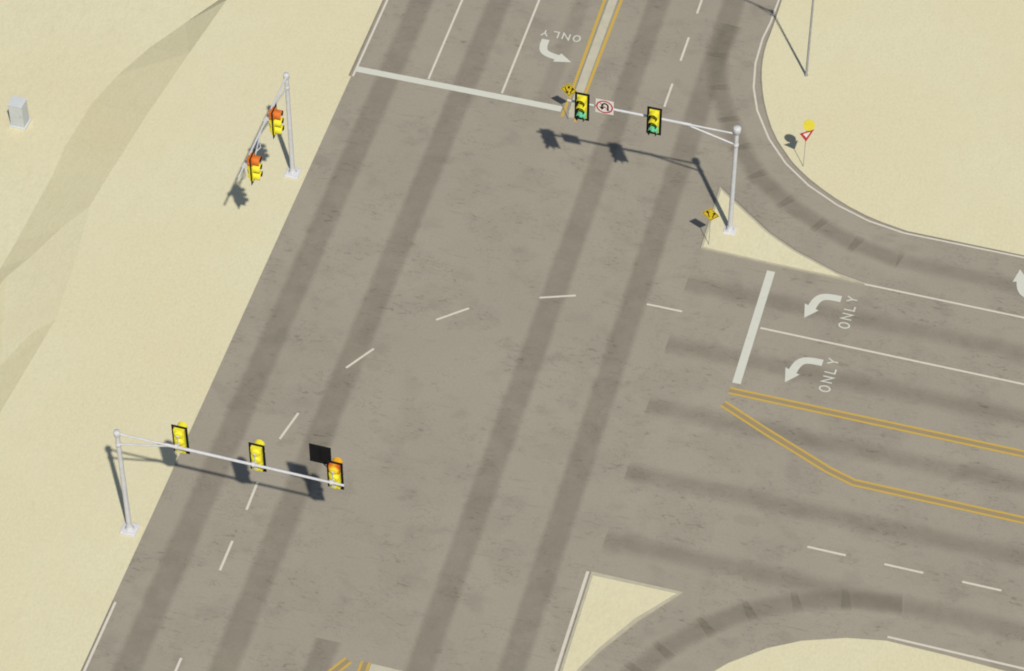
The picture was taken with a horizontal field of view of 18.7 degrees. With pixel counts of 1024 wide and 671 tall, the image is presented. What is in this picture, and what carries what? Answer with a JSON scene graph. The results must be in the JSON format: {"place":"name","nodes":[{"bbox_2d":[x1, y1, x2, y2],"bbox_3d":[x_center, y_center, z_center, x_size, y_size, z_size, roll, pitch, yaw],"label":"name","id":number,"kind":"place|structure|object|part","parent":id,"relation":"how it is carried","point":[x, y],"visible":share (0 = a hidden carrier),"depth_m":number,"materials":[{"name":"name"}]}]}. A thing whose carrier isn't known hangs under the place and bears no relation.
{"place":"outdoors","nodes":[
{"label":"outdoors","id":0,"kind":"place"},
{"bbox_2d":[0,0,1023,670],"bbox_3d":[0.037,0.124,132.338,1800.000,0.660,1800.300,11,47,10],"label":"ground","id":1,"kind":"structure","parent":0,"point":[140,224],"depth_m":138.58,"materials":[{"name":"beige sand"}]},
{"bbox_2d":[7,96,31,129],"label":"utility cabinet","id":2,"kind":"object","parent":1,"relation":"on","point":[20,119],"visible":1,"depth_m":141.44,"materials":[{"name":"metal"}]},
{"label":"door","id":3,"kind":"part","parent":2,"relation":"part of","materials":[{"name":"grey paint"}]},
{"bbox_2d":[113,429,344,536],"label":"mast arm pole","id":4,"kind":"object","parent":1,"relation":"on","point":[129,528],"visible":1,"depth_m":120.31,"materials":[{"name":"metal"}]},
{"bbox_2d":[171,422,189,453],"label":"traffic signal","id":5,"kind":"object","parent":4,"relation":"attached to","point":[180,433],"visible":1,"depth_m":119.81,"materials":[{"name":"black paint"}]},
{"bbox_2d":[248,439,266,471],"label":"traffic signal","id":6,"kind":"object","parent":4,"relation":"attached to","point":[257,452],"visible":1,"depth_m":119.20,"materials":[{"name":"black paint"}]},
{"bbox_2d":[309,443,331,466],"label":"turn sign","id":7,"kind":"object","parent":4,"relation":"attached to","point":[320,454],"visible":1,"depth_m":118.84,"materials":[{"name":"black metal"}]},
{"bbox_2d":[326,457,343,489],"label":"traffic signal","id":8,"kind":"object","parent":4,"relation":"attached to","point":[335,469],"visible":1,"depth_m":118.59,"materials":[{"name":"black paint"}]},
{"bbox_2d":[238,72,301,178],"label":"mast arm pole","id":9,"kind":"object","parent":1,"relation":"on","point":[292,172],"visible":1,"depth_m":136.10,"materials":[{"name":"metal"}]},
{"bbox_2d":[242,149,262,184],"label":"traffic signal","id":10,"kind":"object","parent":9,"relation":"attached to","point":[253,165],"visible":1,"depth_m":130.59,"materials":[{"name":"black paint"}]},
{"bbox_2d":[263,104,283,138],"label":"traffic signal","id":11,"kind":"object","parent":9,"relation":"attached to","point":[275,119],"visible":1,"depth_m":132.60,"materials":[{"name":"black paint"}]},
{"bbox_2d":[800,120,814,166],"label":"yield sign","id":12,"kind":"object","parent":1,"relation":"on","point":[808,126],"visible":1,"depth_m":137.56,"materials":[{"name":"metal"}]},
{"bbox_2d":[804,0,813,76],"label":"street lamp","id":13,"kind":"object","parent":1,"relation":"on","point":[808,50],"visible":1,"depth_m":142.04,"materials":[{"name":"metal"}]},
{"bbox_2d":[81,0,1023,670],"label":"road","id":14,"kind":"structure","parent":0,"point":[517,350],"depth_m":129.50,"materials":[{"name":"grey asphalt"}]},
{"bbox_2d":[369,664,400,670],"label":"median","id":15,"kind":"object","parent":14,"relation":"on","point":[374,667],"visible":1,"depth_m":119.57,"materials":[{"name":"concrete"}]},
{"bbox_2d":[567,0,617,117],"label":"median","id":16,"kind":"object","parent":14,"relation":"on","point":[595,47],"visible":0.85,"depth_m":144.66,"materials":[{"name":"concrete"}]},
{"bbox_2d":[561,83,576,119],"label":"warning sign","id":17,"kind":"object","parent":16,"relation":"on","point":[568,89],"visible":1,"depth_m":140.12,"materials":[{"name":"metal"}]},
{"bbox_2d":[560,571,681,670],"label":"traffic island","id":18,"kind":"structure","parent":14,"relation":"on","point":[612,609],"depth_m":121.52,"materials":[{"name":"concrete"}]},
{"bbox_2d":[701,187,864,284],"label":"traffic island","id":19,"kind":"structure","parent":14,"relation":"on","point":[752,239],"depth_m":135.76,"materials":[{"name":"concrete"}]},
{"bbox_2d":[567,99,740,234],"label":"mast arm pole","id":20,"kind":"object","parent":19,"relation":"on","point":[730,228],"visible":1,"depth_m":133.18,"materials":[{"name":"metal"}]},
{"bbox_2d":[574,92,589,120],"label":"traffic signal","id":21,"kind":"object","parent":20,"relation":"attached to","point":[582,101],"visible":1,"depth_m":133.00,"materials":[{"name":"black paint"}]},
{"bbox_2d":[595,98,613,114],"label":"turn sign","id":22,"kind":"object","parent":20,"relation":"attached to","point":[605,106],"visible":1,"depth_m":133.14,"materials":[{"name":"metal"}]},
{"bbox_2d":[646,106,661,135],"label":"traffic signal","id":23,"kind":"object","parent":20,"relation":"attached to","point":[654,120],"visible":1,"depth_m":132.38,"materials":[{"name":"black paint"}]},
{"bbox_2d":[702,208,718,244],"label":"warning sign","id":24,"kind":"object","parent":19,"relation":"on","point":[710,214],"visible":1,"depth_m":134.41,"materials":[{"name":"metal"}]}
]}

